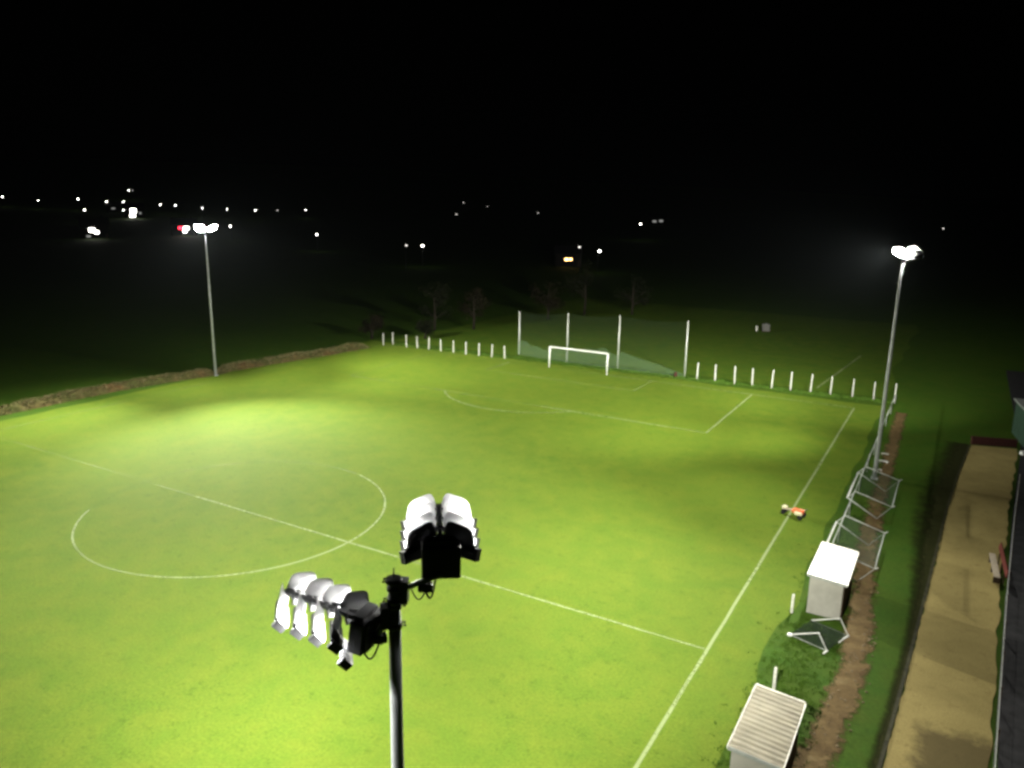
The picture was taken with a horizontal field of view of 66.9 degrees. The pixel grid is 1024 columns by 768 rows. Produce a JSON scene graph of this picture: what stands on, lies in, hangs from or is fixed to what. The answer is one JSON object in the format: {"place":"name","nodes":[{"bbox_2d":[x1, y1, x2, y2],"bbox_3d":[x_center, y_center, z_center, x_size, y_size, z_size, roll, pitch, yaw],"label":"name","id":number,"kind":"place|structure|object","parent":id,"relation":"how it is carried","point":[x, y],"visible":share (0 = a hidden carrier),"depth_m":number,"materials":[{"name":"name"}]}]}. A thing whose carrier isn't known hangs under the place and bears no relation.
{"place":"outdoors","nodes":[
{"label":"outdoors","id":0,"kind":"place"},
{"bbox_2d":[0,156,1023,767],"bbox_3d":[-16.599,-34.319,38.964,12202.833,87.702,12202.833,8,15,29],"label":"ground","id":1,"kind":"structure","parent":0,"point":[128,298],"depth_m":206.39,"materials":[{"name":"green plant"}]},
{"bbox_2d":[78,216,109,238],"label":"house","id":2,"kind":"structure","parent":1,"relation":"on","point":[93,228],"depth_m":333.51,"materials":[{"name":"stone"}]},
{"bbox_2d":[105,200,120,211],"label":"house","id":3,"kind":"structure","parent":1,"relation":"on","point":[112,206],"depth_m":544.53,"materials":[{"name":"stone"}]},
{"bbox_2d":[123,202,144,217],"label":"house","id":4,"kind":"structure","parent":1,"relation":"on","point":[133,210],"depth_m":501.06,"materials":[{"name":"stone"}]},
{"bbox_2d":[170,216,196,235],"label":"house","id":5,"kind":"structure","parent":1,"relation":"on","point":[182,226],"depth_m":362.80,"materials":[{"name":"stone"}]},
{"bbox_2d":[0,342,371,415],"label":"boundary bank","id":6,"kind":"structure","parent":1,"relation":"on","point":[151,382],"depth_m":81.22,"materials":[{"name":"brown plant"}]},
{"bbox_2d":[357,313,384,338],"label":"tree","id":7,"kind":"object","parent":1,"relation":"on","point":[375,322],"visible":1,"depth_m":108.47,"materials":[{"name":"brown plant"}]},
{"bbox_2d":[271,493,481,767],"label":"floodlight mast","id":8,"kind":"object","parent":1,"relation":"on","point":[440,554],"visible":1,"depth_m":8.04,"materials":[{"name":"metal"}]},
{"bbox_2d":[415,318,434,338],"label":"tree","id":9,"kind":"object","parent":1,"relation":"on","point":[426,326],"visible":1,"depth_m":109.53,"materials":[{"name":"green plant"}]},
{"bbox_2d":[417,280,453,329],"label":"tree","id":10,"kind":"object","parent":1,"relation":"on","point":[438,295],"visible":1,"depth_m":116.26,"materials":[{"name":"brown plant"}]},
{"bbox_2d":[0,340,881,767],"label":"pitch","id":11,"kind":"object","parent":1,"relation":"on","point":[652,524],"visible":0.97,"depth_m":42.60,"materials":[{"name":"green plant"}]},
{"bbox_2d":[195,224,217,375],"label":"floodlight mast","id":12,"kind":"object","parent":11,"relation":"on","point":[200,228],"visible":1,"depth_m":83.23,"materials":[{"name":"metal"}]},
{"bbox_2d":[71,475,385,577],"bbox_3d":[-16.090,8.527,46.307,18.432,0.001,12.606,-5,14,-24],"label":"center circle line","id":13,"kind":"object","parent":11,"relation":"on","point":[72,539],"visible":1,"depth_m":43.20,"materials":[{"name":"white paint"}]},
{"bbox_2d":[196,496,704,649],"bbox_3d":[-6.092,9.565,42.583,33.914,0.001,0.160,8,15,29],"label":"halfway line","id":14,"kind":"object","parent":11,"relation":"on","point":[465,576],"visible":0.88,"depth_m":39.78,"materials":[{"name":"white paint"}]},
{"bbox_2d":[444,391,569,412],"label":"penalty arc","id":15,"kind":"object","parent":11,"relation":"on","point":[493,409],"visible":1,"depth_m":73.58,"materials":[{"name":"white paint"}]},
{"bbox_2d":[549,346,608,374],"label":"football goal","id":16,"kind":"object","parent":11,"relation":"on","point":[580,350],"visible":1,"depth_m":89.69,"materials":[{"name":"white paint"}]},
{"bbox_2d":[542,406,697,431],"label":"goal area line","id":17,"kind":"object","parent":11,"relation":"on","point":[612,417],"visible":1,"depth_m":71.18,"materials":[{"name":"white paint"}]},
{"bbox_2d":[705,394,751,432],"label":"penalty area side line","id":18,"kind":"object","parent":11,"relation":"on","point":[729,413],"visible":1,"depth_m":73.20,"materials":[{"name":"white paint"}]},
{"bbox_2d":[610,375,851,407],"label":"goal line right half","id":19,"kind":"object","parent":11,"relation":"on","point":[745,393],"visible":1,"depth_m":80.74,"materials":[{"name":"white paint"}]},
{"bbox_2d":[633,408,854,767],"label":"touch line","id":20,"kind":"object","parent":11,"relation":"on","point":[655,734],"visible":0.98,"depth_m":36.66,"materials":[{"name":"white paint"}]},
{"bbox_2d":[790,594,794,612],"bbox_3d":[13.559,10.703,37.446,0.110,1.173,0.123,8,15,29],"label":"touchline post","id":21,"kind":"object","parent":11,"relation":"on","point":[792,603],"visible":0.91,"depth_m":37.39,"materials":[{"name":"concrete"}]},
{"bbox_2d":[781,505,807,519],"bbox_3d":[17.892,8.085,49.160,1.590,0.640,0.760,13,18,41],"label":"line marking trolley","id":22,"kind":"object","parent":11,"relation":"on","point":[800,513],"visible":1,"depth_m":48.96,"materials":[{"name":"orange paint"}]},
{"bbox_2d":[455,287,492,328],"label":"tree","id":23,"kind":"object","parent":1,"relation":"on","point":[463,307],"visible":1,"depth_m":118.80,"materials":[{"name":"brown plant"}]},
{"bbox_2d":[528,280,565,318],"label":"tree","id":24,"kind":"object","parent":1,"relation":"on","point":[550,304],"visible":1,"depth_m":128.67,"materials":[{"name":"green plant"}]},
{"bbox_2d":[554,243,582,266],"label":"house","id":25,"kind":"structure","parent":1,"relation":"on","point":[567,256],"depth_m":238.08,"materials":[{"name":"stone"}]},
{"bbox_2d":[565,259,596,314],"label":"tree","id":26,"kind":"object","parent":1,"relation":"on","point":[585,276],"visible":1,"depth_m":133.46,"materials":[{"name":"brown plant"}]},
{"bbox_2d":[518,311,688,374],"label":"poles","id":27,"kind":"object","parent":1,"relation":"on","point":[618,342],"visible":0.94,"depth_m":92.11,"materials":[{"name":"metal"}]},
{"bbox_2d":[613,274,653,314],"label":"tree","id":28,"kind":"object","parent":1,"relation":"on","point":[633,298],"visible":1,"depth_m":136.96,"materials":[{"name":"brown plant"}]},
{"bbox_2d":[648,212,667,224],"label":"house","id":29,"kind":"structure","parent":1,"relation":"on","point":[657,218],"depth_m":550.87,"materials":[{"name":"stone"}]},
{"bbox_2d":[727,684,805,767],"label":"dugout","id":30,"kind":"object","parent":1,"relation":"on","point":[765,734],"visible":1,"depth_m":26.07,"materials":[{"name":"white metal"}]},
{"bbox_2d":[772,667,777,689],"bbox_3d":[10.683,12.056,31.496,0.110,1.173,0.123,8,15,29],"label":"touchline post","id":31,"kind":"object","parent":1,"relation":"on","point":[774,678],"visible":0.8,"depth_m":31.43,"materials":[{"name":"plastic"}]},
{"bbox_2d":[787,618,848,653],"bbox_3d":[13.991,11.208,35.348,2.317,0.764,1.929,-10,17,-38],"label":"mini goal","id":32,"kind":"object","parent":1,"relation":"on","point":[827,641],"visible":1,"depth_m":35.42,"materials":[{"name":"white paint"}]},
{"bbox_2d":[806,542,858,620],"bbox_3d":[15.966,9.791,38.645,1.815,2.095,4.230,8,15,29],"label":"dugout","id":33,"kind":"object","parent":1,"relation":"on","point":[830,571],"visible":1,"depth_m":37.29,"materials":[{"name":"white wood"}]},
{"bbox_2d":[832,395,895,543],"bbox_3d":[27.657,5.631,59.614,0.069,1.135,43.069,8,15,29],"label":"spectator rail","id":34,"kind":"object","parent":1,"relation":"on","point":[838,531],"visible":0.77,"depth_m":53.38,"materials":[{"name":"metal"}]},
{"bbox_2d":[869,441,968,767],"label":"dark verge","id":35,"kind":"structure","parent":1,"relation":"on","point":[935,505],"depth_m":45.77,"materials":[{"name":"green plant"}]},
{"bbox_2d":[877,445,969,767],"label":"kerb","id":36,"kind":"structure","parent":1,"relation":"on","point":[890,728],"depth_m":35.44,"materials":[{"name":"grey concrete"}]},
{"bbox_2d":[993,475,1020,767],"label":"wire fence","id":37,"kind":"object","parent":1,"relation":"on","point":[1001,689],"visible":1,"depth_m":35.10,"materials":[{"name":"metal"}]},
{"bbox_2d":[997,370,1023,767],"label":"tarmac yard","id":38,"kind":"structure","parent":1,"relation":"on","point":[1011,737],"depth_m":34.91,"materials":[{"name":"black asphalt"}]},
{"bbox_2d":[1011,398,1023,446],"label":"cabin","id":39,"kind":"object","parent":38,"relation":"on","point":[1017,431],"visible":1,"depth_m":66.52,"materials":[{"name":"paint"}]},
{"bbox_2d":[0,0,1023,202],"label":"sky","id":40,"kind":"structure","parent":0,"point":[907,99],"materials":[{"name":"black"}]},
{"bbox_2d":[394,298,918,396],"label":"practice field","id":41,"kind":"structure","parent":0,"point":[653,337],"depth_m":110.82,"materials":[{"name":"green plant"}]},
{"bbox_2d":[816,355,861,387],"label":"neighbouring field line","id":42,"kind":"object","parent":41,"relation":"on","point":[836,373],"visible":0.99,"depth_m":90.98,"materials":[{"name":"white paint"}]},
{"bbox_2d":[761,323,769,331],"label":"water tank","id":43,"kind":"object","parent":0,"point":[765,327],"visible":1,"depth_m":121.10,"materials":[{"name":"plastic"}]},
{"bbox_2d":[791,412,906,767],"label":"earth track","id":44,"kind":"structure","parent":0,"point":[847,686],"depth_m":34.84,"materials":[{"name":"brown soil"}]},
{"bbox_2d":[802,538,878,765],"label":"loose stones","id":45,"kind":"object","parent":44,"relation":"on","point":[830,697],"visible":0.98,"depth_m":33.21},
{"bbox_2d":[826,515,887,581],"bbox_3d":[18.997,9.069,42.870,2.825,1.576,5.312,8,15,29],"label":"portable goal","id":46,"kind":"object","parent":44,"relation":"on","point":[834,526],"visible":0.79,"depth_m":44.40,"materials":[{"name":"white paint"}]},
{"bbox_2d":[846,467,901,518],"bbox_3d":[24.048,7.163,51.318,2.825,1.576,5.662,8,15,29],"label":"portable goal","id":47,"kind":"object","parent":44,"relation":"on","point":[848,495],"visible":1,"depth_m":50.80,"materials":[{"name":"white paint"}]},
{"bbox_2d":[870,246,922,479],"bbox_3d":[26.619,-1.183,54.161,2.229,16.664,1.162,-3,14,-16],"label":"floodlight mast","id":48,"kind":"object","parent":44,"relation":"on","point":[913,252],"visible":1,"depth_m":53.96,"materials":[{"name":"metal"}]},
{"bbox_2d":[883,445,1017,767],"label":"gravel path","id":49,"kind":"structure","parent":0,"point":[943,718],"depth_m":35.36,"materials":[{"name":"beige gravel"}]},
{"bbox_2d":[988,542,1008,584],"bbox_3d":[26.328,9.725,41.984,0.613,0.900,4.200,8,15,26],"label":"bench","id":50,"kind":"object","parent":49,"relation":"on","point":[994,567],"visible":1,"depth_m":41.58,"materials":[{"name":"brown wood"}]},
{"bbox_2d":[970,436,1018,447],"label":"brick wall","id":51,"kind":"structure","parent":0,"point":[992,441],"depth_m":64.39,"materials":[{"name":"red brick"}]}
]}

